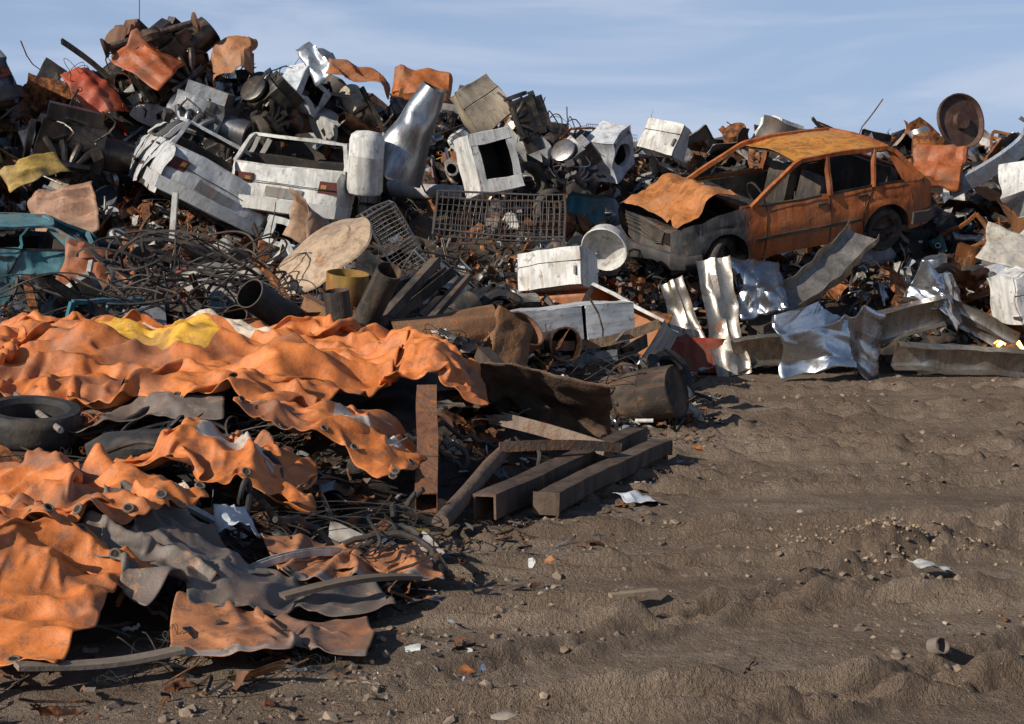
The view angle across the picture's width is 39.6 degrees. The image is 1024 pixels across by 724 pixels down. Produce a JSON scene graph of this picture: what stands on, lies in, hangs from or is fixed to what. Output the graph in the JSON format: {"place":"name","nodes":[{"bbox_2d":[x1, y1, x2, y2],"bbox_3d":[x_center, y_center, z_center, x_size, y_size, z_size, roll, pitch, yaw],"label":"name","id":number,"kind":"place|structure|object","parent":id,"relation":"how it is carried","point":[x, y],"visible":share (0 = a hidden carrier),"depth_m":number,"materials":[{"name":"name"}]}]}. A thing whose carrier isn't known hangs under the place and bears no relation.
{"place":"outdoors","nodes":[
{"label":"outdoors","id":0,"kind":"place"},
{"bbox_2d":[0,372,1023,723],"bbox_3d":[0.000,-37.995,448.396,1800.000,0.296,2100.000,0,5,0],"label":"ground","id":1,"kind":"structure","parent":0,"point":[672,658],"depth_m":6.70,"materials":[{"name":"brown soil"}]},
{"bbox_2d":[432,439,511,531],"bbox_3d":[-0.214,0.742,8.878,0.105,0.258,1.897,1,5,11],"label":"steel pipe","id":2,"kind":"object","parent":1,"relation":"on","point":[453,507],"visible":0.91,"depth_m":8.54,"materials":[{"name":"metal"}]},
{"bbox_2d":[0,38,1023,723],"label":"scrap heap","id":3,"kind":"object","parent":1,"relation":"on","point":[950,236],"visible":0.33,"depth_m":18.85,"materials":[{"name":"metal"}]},
{"bbox_2d":[0,50,24,110],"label":"wrecked car","id":4,"kind":"object","parent":3,"relation":"on","point":[12,94],"visible":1,"depth_m":20.31,"materials":[{"name":"paint"}]},
{"bbox_2d":[0,152,69,192],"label":"yellow panel","id":5,"kind":"object","parent":3,"relation":"on","point":[27,170],"visible":1,"depth_m":18.82,"materials":[{"name":"paint"}]},
{"bbox_2d":[0,395,84,451],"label":"car tyre","id":6,"kind":"object","parent":3,"relation":"on","point":[23,424],"visible":0.91,"depth_m":8.85,"materials":[{"name":"rubber"}]},
{"bbox_2d":[0,212,100,304],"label":"wrecked car","id":7,"kind":"object","parent":3,"relation":"on","point":[30,258],"visible":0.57,"depth_m":16.60,"materials":[{"name":"paint"}]},
{"bbox_2d":[27,181,99,232],"bbox_3d":[-5.751,-1.931,18.255,0.889,0.792,0.248,-11,-14,-7],"label":"rusted fender","id":8,"kind":"object","parent":3,"relation":"on","point":[75,205],"visible":0.73,"depth_m":18.21,"materials":[{"name":"paint"}]},
{"bbox_2d":[0,514,152,666],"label":"orange tarpaulin","id":9,"kind":"object","parent":3,"relation":"on","point":[58,582],"visible":0.98,"depth_m":5.86,"materials":[{"name":"paint"}]},
{"bbox_2d":[22,89,133,184],"bbox_3d":[-6.082,-3.117,20.051,1.452,1.327,1.279,11,11,-21],"label":"engine block","id":10,"kind":"object","parent":3,"relation":"on","point":[76,139],"depth_m":19.84,"materials":[{"name":"paint"}]},
{"bbox_2d":[0,271,181,318],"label":"cable tangle","id":11,"kind":"object","parent":3,"relation":"on","point":[106,291],"visible":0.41,"depth_m":12.89,"materials":[{"name":"paint"}]},
{"bbox_2d":[60,67,129,112],"bbox_3d":[-6.348,-4.105,21.643,0.606,0.999,0.362,-33,-5,-15],"label":"red panel","id":12,"kind":"object","parent":3,"relation":"on","point":[96,92],"visible":0.94,"depth_m":21.52,"materials":[{"name":"paint"}]},
{"bbox_2d":[55,237,136,297],"bbox_3d":[-4.777,-1.000,16.390,0.867,0.784,0.412,11,-21,-11],"label":"rusted fender","id":13,"kind":"object","parent":3,"relation":"on","point":[72,263],"visible":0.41,"depth_m":16.27,"materials":[{"name":"paint"}]},
{"bbox_2d":[13,644,185,670],"bbox_3d":[-1.577,1.143,5.477,0.643,0.059,0.089,-3,6,-28],"label":"plank","id":14,"kind":"object","parent":3,"relation":"on","point":[124,660],"visible":0.99,"depth_m":5.46,"materials":[{"name":"paint"}]},
{"bbox_2d":[0,443,208,524],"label":"orange tarpaulin","id":15,"kind":"object","parent":3,"relation":"on","point":[57,486],"visible":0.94,"depth_m":6.77,"materials":[{"name":"fabric"}]},
{"bbox_2d":[104,19,147,74],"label":"rusted fender","id":16,"kind":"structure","parent":3,"relation":"on","point":[117,33],"depth_m":21.96,"materials":[{"name":"paint"}]},
{"bbox_2d":[85,428,177,470],"bbox_3d":[-2.250,0.529,8.616,0.651,0.233,0.482,-1,5,-15],"label":"tyre","id":17,"kind":"object","parent":3,"relation":"on","point":[108,439],"visible":0.4,"depth_m":8.46,"materials":[{"name":"rubber"}]},
{"bbox_2d":[69,391,225,432],"bbox_3d":[-2.532,0.317,9.198,1.360,0.318,0.710,-1,5,-8],"label":"grey tarpaulin","id":18,"kind":"object","parent":3,"relation":"on","point":[210,406],"visible":0.48,"depth_m":9.07,"materials":[{"name":"grey fabric"}]},
{"bbox_2d":[110,28,184,90],"bbox_3d":[-5.511,-4.545,21.534,0.988,0.778,0.276,31,-21,6],"label":"panel","id":19,"kind":"object","parent":3,"relation":"on","point":[148,65],"visible":1,"depth_m":21.45,"materials":[{"name":"paint"}]},
{"bbox_2d":[128,16,220,102],"bbox_3d":[-5.287,-4.802,22.066,1.440,1.062,1.487,-43,37,-12],"label":"engine block","id":20,"kind":"object","parent":3,"relation":"on","point":[189,47],"depth_m":21.83,"materials":[{"name":"paint"}]},
{"bbox_2d":[100,12,200,57],"bbox_3d":[-5.500,-4.979,21.645,1.480,0.300,0.312,-20,10,-13],"label":"axle","id":21,"kind":"object","parent":20,"relation":"attached to","point":[151,34],"visible":1,"depth_m":21.55,"materials":[{"name":"paint"}]},
{"bbox_2d":[76,229,287,314],"bbox_3d":[-3.295,-0.889,14.581,2.010,0.938,1.416,0,5,0],"label":"cable tangle","id":22,"kind":"object","parent":3,"relation":"on","point":[178,262],"visible":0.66,"depth_m":14.28,"materials":[{"name":"paint"}]},
{"bbox_2d":[128,116,268,237],"bbox_3d":[-4.578,-2.801,20.891,1.796,1.160,4.484,28,0,-23],"label":"wrecked car","id":23,"kind":"object","parent":3,"relation":"on","point":[207,184],"visible":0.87,"depth_m":19.02,"materials":[{"name":"paint"}]},
{"bbox_2d":[162,78,254,152],"bbox_3d":[-4.442,-3.576,20.932,1.248,1.079,0.958,21,8,8],"label":"gearbox","id":24,"kind":"object","parent":23,"relation":"on","point":[212,109],"visible":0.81,"depth_m":20.71,"materials":[{"name":"paint"}]},
{"bbox_2d":[120,410,303,462],"bbox_3d":[-1.901,0.491,8.978,1.122,0.352,1.022,0,5,0],"label":"cable tangle","id":25,"kind":"object","parent":3,"relation":"on","point":[178,419],"visible":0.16,"depth_m":9.01,"materials":[{"name":"paint"}]},
{"bbox_2d":[114,417,316,515],"bbox_3d":[-1.632,0.549,7.848,1.116,0.497,0.874,-1,5,-6],"label":"orange tarpaulin","id":26,"kind":"object","parent":3,"relation":"on","point":[207,451],"visible":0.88,"depth_m":7.65,"materials":[{"name":"fabric"}]},
{"bbox_2d":[0,308,441,408],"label":"orange tarpaulin","id":27,"kind":"object","parent":3,"relation":"on","point":[97,362],"visible":0.95,"depth_m":10.20,"materials":[{"name":"paint"}]},
{"bbox_2d":[210,35,257,87],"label":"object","id":28,"kind":"object","parent":3,"relation":"on","point":[230,54],"visible":0.99,"depth_m":21.86,"materials":[{"name":"paint"}]},
{"bbox_2d":[213,504,262,538],"bbox_3d":[-1.359,0.790,7.041,0.233,0.192,0.199,-4,6,-38],"label":"scrap metal sheet","id":29,"kind":"object","parent":3,"relation":"on","point":[226,516],"visible":0.99,"depth_m":7.02,"materials":[{"name":"paint"}]},
{"bbox_2d":[177,279,317,317],"bbox_3d":[-2.410,-0.467,13.210,1.179,0.588,1.009,0,5,0],"label":"cable tangle","id":30,"kind":"object","parent":3,"relation":"on","point":[233,297],"visible":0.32,"depth_m":13.11,"materials":[{"name":"paint"}]},
{"bbox_2d":[235,65,304,135],"bbox_3d":[-3.534,-3.851,21.403,0.791,1.123,1.056,51,3,38],"label":"engine block","id":31,"kind":"object","parent":3,"relation":"on","point":[275,99],"depth_m":21.09,"materials":[{"name":"paint"}]},
{"bbox_2d":[236,279,305,325],"bbox_3d":[-1.901,-0.328,12.517,0.294,0.284,1.308,16,-14,36],"label":"steel pipe","id":32,"kind":"object","parent":3,"relation":"on","point":[263,302],"visible":0.35,"depth_m":12.11,"materials":[{"name":"metal"}]},
{"bbox_2d":[170,591,374,656],"bbox_3d":[-0.992,1.071,5.874,0.847,0.164,0.516,0,5,-5],"label":"orange tarpaulin","id":33,"kind":"object","parent":3,"relation":"on","point":[236,629],"visible":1,"depth_m":5.86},
{"bbox_2d":[262,214,297,253],"bbox_3d":[-2.869,-1.570,18.638,0.707,0.501,0.595,18,-11,13],"label":"dishwasher","id":34,"kind":"object","parent":3,"relation":"on","point":[280,224],"visible":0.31,"depth_m":18.47,"materials":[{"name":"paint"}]},
{"bbox_2d":[185,554,395,616],"bbox_3d":[-1.006,0.971,6.360,0.908,0.247,0.514,-2,5,-17],"label":"grey tarpaulin","id":35,"kind":"object","parent":3,"relation":"on","point":[238,587],"visible":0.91,"depth_m":6.28,"materials":[{"name":"grey fabric"}]},
{"bbox_2d":[31,480,272,605],"bbox_3d":[-1.634,0.794,6.442,0.827,0.403,0.771,3,6,33],"label":"grey tarpaulin","id":36,"kind":"object","parent":35,"relation":"on","point":[165,540],"visible":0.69,"depth_m":6.29,"materials":[{"name":"grey fabric"}]},
{"bbox_2d":[232,132,380,222],"bbox_3d":[-2.907,-2.742,21.198,1.782,1.148,4.459,7,8,3],"label":"wrecked car","id":37,"kind":"object","parent":3,"relation":"on","point":[319,186],"visible":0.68,"depth_m":19.21,"materials":[{"name":"paint"}]},
{"bbox_2d":[282,63,331,117],"bbox_3d":[-3.310,-4.270,22.321,0.549,0.614,0.803,18,-24,32],"label":"washing machine","id":38,"kind":"object","parent":3,"relation":"on","point":[298,78],"visible":0.69,"depth_m":22.22,"materials":[{"name":"paint"}]},
{"bbox_2d":[296,42,335,86],"bbox_3d":[-2.958,-4.690,22.257,0.576,0.907,0.550,-30,-16,3],"label":"crumpled sheet metal","id":39,"kind":"object","parent":3,"relation":"on","point":[315,58],"visible":0.94,"depth_m":22.04,"materials":[{"name":"paint"}]},
{"bbox_2d":[282,187,356,261],"bbox_3d":[-2.125,-1.462,15.848,0.982,0.630,0.525,19,-14,-11],"label":"sheet metal panel","id":40,"kind":"object","parent":3,"relation":"on","point":[306,221],"visible":0.49,"depth_m":15.97,"materials":[{"name":"paint"}]},
{"bbox_2d":[268,217,371,295],"bbox_3d":[-2.038,-1.129,14.842,1.329,0.210,1.325,-29,25,8],"label":"sheet metal dish","id":41,"kind":"object","parent":3,"relation":"on","point":[314,257],"visible":0.9,"depth_m":14.59,"materials":[{"name":"paint"}]},
{"bbox_2d":[212,501,443,560],"bbox_3d":[-1.004,0.859,7.309,1.296,0.171,0.891,0,5,0],"label":"cable tangle","id":42,"kind":"object","parent":3,"relation":"on","point":[374,528],"visible":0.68,"depth_m":7.29,"materials":[{"name":"paint"}]},
{"bbox_2d":[233,396,425,478],"bbox_3d":[-1.070,0.425,8.822,1.131,0.500,0.946,1,5,11],"label":"orange tarpaulin","id":43,"kind":"object","parent":3,"relation":"on","point":[368,438],"visible":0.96,"depth_m":8.57,"materials":[{"name":"fabric"}]},
{"bbox_2d":[323,288,351,320],"bbox_3d":[-1.454,-0.219,12.127,0.233,0.798,0.231,-6,13,1],"label":"steel pipe","id":44,"kind":"object","parent":3,"relation":"on","point":[337,303],"visible":0.32,"depth_m":11.98,"materials":[{"name":"metal"}]},
{"bbox_2d":[326,268,368,314],"bbox_3d":[-1.631,-0.634,13.997,0.430,0.502,0.443,6,13,-1],"label":"steel drum","id":45,"kind":"object","parent":3,"relation":"on","point":[354,282],"visible":0.37,"depth_m":13.81,"materials":[{"name":"paint"}]},
{"bbox_2d":[272,515,422,548],"bbox_3d":[-0.837,0.843,7.134,0.766,0.227,0.190,-2,5,-22],"label":"rubber hose","id":46,"kind":"object","parent":3,"relation":"on","point":[302,521],"visible":0.75,"depth_m":7.13,"materials":[{"name":"paint"}]},
{"bbox_2d":[279,573,422,600],"bbox_3d":[-0.717,1.000,6.412,0.706,0.062,0.085,-4,6,-35],"label":"plank","id":47,"kind":"object","parent":3,"relation":"on","point":[297,592],"visible":1,"depth_m":6.36,"materials":[{"name":"paint"}]},
{"bbox_2d":[261,533,444,580],"bbox_3d":[-0.766,0.951,6.957,0.838,0.198,0.552,-2,5,-21],"label":"orange tarpaulin","id":48,"kind":"object","parent":3,"relation":"on","point":[390,558],"visible":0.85,"depth_m":6.93,"materials":[{"name":"paint"}]},
{"bbox_2d":[324,58,390,99],"bbox_3d":[-2.368,-4.397,21.940,1.049,0.250,0.462,13,43,-11],"label":"metal sheet","id":49,"kind":"object","parent":3,"relation":"on","point":[347,69],"visible":1,"depth_m":21.90,"materials":[{"name":"paint"}]},
{"bbox_2d":[346,130,384,196],"bbox_3d":[-1.974,-2.687,19.242,0.501,0.890,0.512,5,11,0],"label":"boiler tank","id":50,"kind":"object","parent":3,"relation":"on","point":[365,164],"visible":1,"depth_m":19.05,"materials":[{"name":"metal"}]},
{"bbox_2d":[352,261,402,325],"bbox_3d":[-1.302,-0.422,12.912,0.257,1.097,0.250,38,36,13],"label":"steel pipe","id":51,"kind":"object","parent":3,"relation":"on","point":[378,292],"visible":0.56,"depth_m":12.69,"materials":[{"name":"metal"}]},
{"bbox_2d":[356,200,428,268],"bbox_3d":[-1.480,-1.514,18.128,0.538,1.063,0.476,-30,14,-5],"label":"wire cage","id":52,"kind":"object","parent":3,"relation":"on","point":[377,240],"visible":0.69,"depth_m":17.98,"materials":[{"name":"paint"}]},
{"bbox_2d":[342,530,448,574],"bbox_3d":[-0.541,0.934,7.031,0.559,0.171,0.242,2,5,21],"label":"rubber hose","id":53,"kind":"object","parent":3,"relation":"on","point":[440,563],"visible":0.95,"depth_m":7.06,"materials":[{"name":"paint"}]},
{"bbox_2d":[379,258,440,327],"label":"steel beam","id":54,"kind":"structure","parent":3,"relation":"on","point":[406,293],"depth_m":13.50,"materials":[{"name":"metal"}]},
{"bbox_2d":[383,81,445,187],"bbox_3d":[-1.351,-3.186,19.580,0.861,1.342,0.809,28,16,-2],"label":"ventilation duct","id":55,"kind":"object","parent":3,"relation":"on","point":[407,136],"visible":0.91,"depth_m":19.38,"materials":[{"name":"metal"}]},
{"bbox_2d":[385,266,455,328],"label":"steel beam","id":56,"kind":"structure","parent":3,"relation":"on","point":[437,281],"depth_m":14.11,"materials":[{"name":"metal"}]},
{"bbox_2d":[391,64,452,102],"bbox_3d":[-1.372,-4.240,21.779,0.917,0.614,0.228,8,-34,-5],"label":"metal sheet","id":57,"kind":"object","parent":3,"relation":"on","point":[407,82],"visible":0.84,"depth_m":21.74,"materials":[{"name":"paint"}]},
{"bbox_2d":[415,385,438,512],"bbox_3d":[-0.538,0.523,9.003,0.146,0.627,1.403,0,5,-3],"label":"square steel tube","id":58,"kind":"object","parent":3,"relation":"on","point":[426,475],"visible":0.93,"depth_m":8.84,"materials":[{"name":"paint"}]},
{"bbox_2d":[375,328,488,405],"bbox_3d":[-0.595,0.038,10.389,0.851,0.544,0.784,-1,5,-10],"label":"orange tarpaulin","id":59,"kind":"object","parent":3,"relation":"on","point":[420,355],"visible":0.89,"depth_m":10.22,"materials":[{"name":"orange fabric"}]},
{"bbox_2d":[401,249,472,275],"bbox_3d":[-0.928,-1.040,17.186,0.754,0.499,0.370,9,28,-40],"label":"wire cage","id":60,"kind":"object","parent":3,"relation":"on","point":[424,261],"visible":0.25,"depth_m":17.14,"materials":[{"name":"paint"}]},
{"bbox_2d":[389,304,495,339],"bbox_3d":[-0.619,-0.254,13.027,0.963,0.415,0.421,-9,8,-11],"label":"steel pipe","id":61,"kind":"object","parent":3,"relation":"on","point":[472,323],"visible":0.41,"depth_m":12.89,"materials":[{"name":"metal"}]},
{"bbox_2d":[426,274,471,315],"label":"steel beam","id":62,"kind":"structure","parent":3,"relation":"on","point":[450,295],"depth_m":13.83,"materials":[{"name":"metal"}]},
{"bbox_2d":[449,74,510,133],"bbox_3d":[-0.425,-3.726,20.647,0.697,0.765,0.468,-38,8,-13],"label":"cabinet","id":63,"kind":"object","parent":3,"relation":"on","point":[480,104],"visible":0.88,"depth_m":20.48,"materials":[{"name":"paint"}]},
{"bbox_2d":[452,126,524,198],"bbox_3d":[-0.328,-2.684,19.230,0.673,0.864,0.649,-15,5,-22],"label":"washing machine","id":64,"kind":"object","parent":3,"relation":"on","point":[488,161],"visible":0.91,"depth_m":19.06,"materials":[{"name":"paint"}]},
{"bbox_2d":[431,190,566,246],"bbox_3d":[-0.167,-1.837,18.108,1.684,0.641,0.563,4,-3,-3],"label":"wire cage","id":65,"kind":"object","parent":3,"relation":"on","point":[516,235],"visible":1,"depth_m":17.89,"materials":[{"name":"paint"}]},
{"bbox_2d":[492,305,532,366],"bbox_3d":[-0.027,-0.101,12.083,0.490,0.617,0.250,20,-26,-30],"label":"rusted steel sheet","id":66,"kind":"object","parent":3,"relation":"on","point":[512,336],"visible":0.72,"depth_m":12.00,"materials":[{"name":"paint"}]},
{"bbox_2d":[474,347,552,423],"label":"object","id":67,"kind":"structure","parent":3,"relation":"on","point":[541,411],"depth_m":11.06,"materials":[{"name":"paint"}]},
{"bbox_2d":[483,311,543,354],"bbox_3d":[-0.021,-0.149,12.626,0.407,0.385,0.495,9,-42,-40],"label":"steel pipe","id":68,"kind":"object","parent":3,"relation":"on","point":[537,340],"visible":0.18,"depth_m":12.62,"materials":[{"name":"brown metal"}]},
{"bbox_2d":[503,90,551,154],"bbox_3d":[0.266,-3.449,20.383,0.638,0.864,0.892,-20,8,2],"label":"engine block","id":69,"kind":"object","parent":3,"relation":"on","point":[529,123],"depth_m":20.21,"materials":[{"name":"paint"}]},
{"bbox_2d":[480,362,612,438],"bbox_3d":[0.252,0.359,11.002,1.069,0.290,0.898,11,-24,7],"label":"rusted steel sheet","id":70,"kind":"object","parent":3,"relation":"on","point":[579,406],"visible":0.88,"depth_m":10.98,"materials":[{"name":"paint"}]},
{"bbox_2d":[517,246,598,293],"bbox_3d":[0.559,-1.104,17.449,0.845,0.492,0.640,-5,-7,22],"label":"refrigerator","id":71,"kind":"object","parent":3,"relation":"on","point":[568,268],"visible":0.9,"depth_m":17.22,"materials":[{"name":"paint"}]},
{"bbox_2d":[537,289,587,304],"bbox_3d":[0.678,-0.778,17.297,0.735,0.166,0.464,-2,12,20],"label":"drawer","id":72,"kind":"object","parent":3,"relation":"on","point":[570,296],"visible":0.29,"depth_m":17.10,"materials":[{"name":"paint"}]},
{"bbox_2d":[509,300,634,339],"bbox_3d":[0.431,-0.400,14.901,1.696,0.389,0.684,-7,6,-27],"label":"refrigerator","id":73,"kind":"object","parent":3,"relation":"on","point":[581,318],"visible":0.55,"depth_m":14.78,"materials":[{"name":"paint"}]},
{"bbox_2d":[548,132,601,189],"bbox_3d":[0.944,-2.798,20.186,0.663,0.747,0.864,51,3,38],"label":"engine block","id":74,"kind":"object","parent":3,"relation":"on","point":[578,159],"depth_m":19.92,"materials":[{"name":"paint"}]},
{"bbox_2d":[557,350,648,404],"bbox_3d":[0.801,0.133,12.668,0.805,0.442,0.765,0,5,0],"label":"cable tangle","id":75,"kind":"object","parent":3,"relation":"on","point":[605,368],"visible":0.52,"depth_m":12.54,"materials":[{"name":"paint"}]},
{"bbox_2d":[581,224,627,270],"bbox_3d":[1.196,-1.476,17.933,0.608,0.599,0.287,21,38,8],"label":"wash tub","id":76,"kind":"object","parent":3,"relation":"on","point":[607,244],"visible":0.89,"depth_m":17.99,"materials":[{"name":"paint"}]},
{"bbox_2d":[569,334,647,380],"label":"steel beam","id":77,"kind":"structure","parent":3,"relation":"on","point":[640,343],"depth_m":13.19,"materials":[{"name":"metal"}]},
{"bbox_2d":[586,120,634,183],"bbox_3d":[1.443,-3.118,21.087,0.592,0.738,0.635,15,48,31],"label":"washing machine","id":78,"kind":"object","parent":3,"relation":"on","point":[613,144],"visible":0.83,"depth_m":20.95,"materials":[{"name":"paint"}]},
{"bbox_2d":[582,282,678,365],"bbox_3d":[1.263,-0.349,16.440,1.050,0.727,0.609,30,-1,27],"label":"water heater casing","id":79,"kind":"object","parent":3,"relation":"on","point":[664,336],"visible":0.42,"depth_m":16.39,"materials":[{"name":"paint"}]},
{"bbox_2d":[637,117,689,161],"bbox_3d":[2.336,-3.393,21.751,0.662,0.519,0.604,17,0,18],"label":"washing machine","id":80,"kind":"object","parent":3,"relation":"on","point":[663,138],"visible":1,"depth_m":21.53,"materials":[{"name":"paint"}]},
{"bbox_2d":[637,349,692,388],"bbox_3d":[1.500,0.169,13.969,0.600,0.600,0.180,9,-20,-30],"label":"car tyre","id":81,"kind":"object","parent":3,"relation":"on","point":[665,357],"visible":0.41,"depth_m":13.99,"materials":[{"name":"rubber"}]},
{"bbox_2d":[662,335,725,372],"bbox_3d":[2.244,-0.117,17.909,0.776,0.440,0.523,3,5,-8],"label":"metal sheet","id":82,"kind":"object","parent":3,"relation":"on","point":[695,353],"visible":0.4,"depth_m":17.66,"materials":[{"name":"paint"}]},
{"bbox_2d":[730,256,788,320],"bbox_3d":[3.153,-0.943,18.001,0.628,0.990,0.491,-19,-32,21],"label":"crumpled sheet metal","id":83,"kind":"object","parent":3,"relation":"on","point":[759,284],"visible":0.98,"depth_m":17.93,"materials":[{"name":"paint"}]},
{"bbox_2d":[618,128,933,275],"bbox_3d":[3.612,-2.239,19.569,4.450,1.487,1.865,-12,24,-22],"label":"wrecked car","id":84,"kind":"object","parent":3,"relation":"on","point":[823,186],"visible":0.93,"depth_m":19.14,"materials":[{"name":"paint"}]},
{"bbox_2d":[742,219,878,333],"bbox_3d":[3.806,-1.108,18.125,2.018,1.436,0.518,-3,6,-26],"label":"steel channel","id":85,"kind":"object","parent":3,"relation":"on","point":[836,261],"visible":0.81,"depth_m":18.29,"materials":[{"name":"paint"}]},
{"bbox_2d":[771,302,885,379],"bbox_3d":[3.959,-0.150,17.169,1.802,1.188,0.554,-3,6,-34],"label":"crumpled sheet metal","id":86,"kind":"object","parent":3,"relation":"on","point":[816,337],"visible":0.91,"depth_m":16.90,"materials":[{"name":"paint"}]},
{"bbox_2d":[905,259,962,331],"bbox_3d":[5.400,-0.837,17.845,0.827,0.909,0.406,-1,5,-14],"label":"crumpled sheet metal","id":87,"kind":"object","parent":3,"relation":"on","point":[929,281],"visible":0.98,"depth_m":17.82,"materials":[{"name":"paint"}]},
{"bbox_2d":[913,142,968,192],"bbox_3d":[6.144,-2.823,20.488,0.783,0.684,0.254,12,-21,19],"label":"rusted car hood","id":88,"kind":"object","parent":3,"relation":"on","point":[942,166],"visible":0.91,"depth_m":20.42,"materials":[{"name":"paint"}]},
{"bbox_2d":[936,93,983,147],"bbox_3d":[6.649,-3.563,21.052,0.843,0.838,0.102,-13,0,-24],"label":"rusted disc","id":89,"kind":"object","parent":3,"relation":"on","point":[960,119],"visible":0.95,"depth_m":21.05,"materials":[{"name":"paint"}]},
{"bbox_2d":[899,287,1020,346],"bbox_3d":[5.668,-0.533,18.069,1.497,0.832,0.221,1,5,14],"label":"guardrail section","id":90,"kind":"object","parent":3,"relation":"on","point":[987,328],"visible":0.67,"depth_m":18.00,"materials":[{"name":"paint"}]},
{"bbox_2d":[949,128,1023,197],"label":"car bumper","id":91,"kind":"object","parent":3,"relation":"on","point":[987,170],"visible":0.93,"depth_m":20.36,"materials":[{"name":"paint"}]},
{"bbox_2d":[987,266,1023,324],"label":"washing machine","id":92,"kind":"object","parent":3,"relation":"on","point":[1006,284],"visible":0.98,"depth_m":17.70,"materials":[{"name":"paint"}]},
{"bbox_2d":[975,221,1023,267],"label":"car door panel","id":93,"kind":"structure","parent":92,"relation":"on","point":[1003,246],"depth_m":18.29,"materials":[{"name":"paint"}]},
{"bbox_2d":[998,161,1023,217],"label":"washing machine","id":94,"kind":"object","parent":3,"relation":"on","point":[1011,178],"visible":1,"depth_m":19.38,"materials":[{"name":"paint"}]},
{"bbox_2d":[473,426,647,519],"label":"steel beam","id":95,"kind":"structure","parent":1,"relation":"on","point":[506,497],"depth_m":9.12,"materials":[{"name":"brown metal"}]},
{"bbox_2d":[533,437,672,515],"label":"timber beam","id":96,"kind":"structure","parent":1,"relation":"on","point":[556,498],"depth_m":9.38,"materials":[{"name":"paint"}]},
{"bbox_2d":[458,408,614,457],"bbox_3d":[0.089,0.469,10.240,1.384,0.359,0.120,2,5,21],"label":"plank","id":97,"kind":"object","parent":96,"relation":"on","point":[535,427],"visible":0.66,"depth_m":10.16,"materials":[{"name":"paint"}]},
{"bbox_2d":[499,440,621,452],"bbox_3d":[0.330,0.584,9.736,0.995,0.150,0.081,-3,6,-30],"label":"angle iron","id":98,"kind":"object","parent":96,"relation":"on","point":[535,445],"visible":0.99,"depth_m":9.69,"materials":[{"name":"paint"}]},
{"bbox_2d":[589,365,688,425],"bbox_3d":[1.104,0.311,12.580,0.829,0.507,0.497,-11,-38,32],"label":"rolled steel drum","id":99,"kind":"object","parent":1,"relation":"on","point":[657,394],"visible":0.66,"depth_m":12.35,"materials":[{"name":"paint"}]},
{"bbox_2d":[660,275,714,375],"bbox_3d":[2.183,-0.454,17.811,0.252,1.256,0.756,-5,7,-44],"label":"guardrail section","id":100,"kind":"object","parent":1,"relation":"on","point":[684,322],"visible":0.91,"depth_m":17.91,"materials":[{"name":"paint"}]},
{"bbox_2d":[696,255,751,376],"bbox_3d":[2.643,-0.579,17.761,0.428,1.503,0.790,-2,5,-18],"label":"guardrail section","id":101,"kind":"object","parent":1,"relation":"on","point":[721,304],"visible":0.98,"depth_m":17.82,"materials":[{"name":"paint"}]},
{"bbox_2d":[731,295,945,372],"bbox_3d":[4.070,-0.357,17.638,2.755,0.954,0.277,0,5,-5],"label":"steel channel","id":102,"kind":"object","parent":1,"relation":"on","point":[904,320],"visible":0.59,"depth_m":17.71,"materials":[{"name":"paint"}]},
{"bbox_2d":[891,341,1023,376],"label":"steel channel","id":103,"kind":"object","parent":1,"relation":"on","point":[950,359],"visible":1,"depth_m":17.53,"materials":[{"name":"paint"}]},
{"bbox_2d":[0,0,1023,142],"label":"sky","id":104,"kind":"structure","parent":0,"point":[694,64],"materials":[{"name":"blue"}]},
{"bbox_2d":[530,349,617,368],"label":"steel beam","id":105,"kind":"structure","parent":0,"point":[585,357],"depth_m":12.92,"materials":[{"name":"grey metal"}]},
{"bbox_2d":[537,319,660,350],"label":"steel beam","id":106,"kind":"structure","parent":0,"point":[635,332],"depth_m":12.98,"materials":[{"name":"metal"}]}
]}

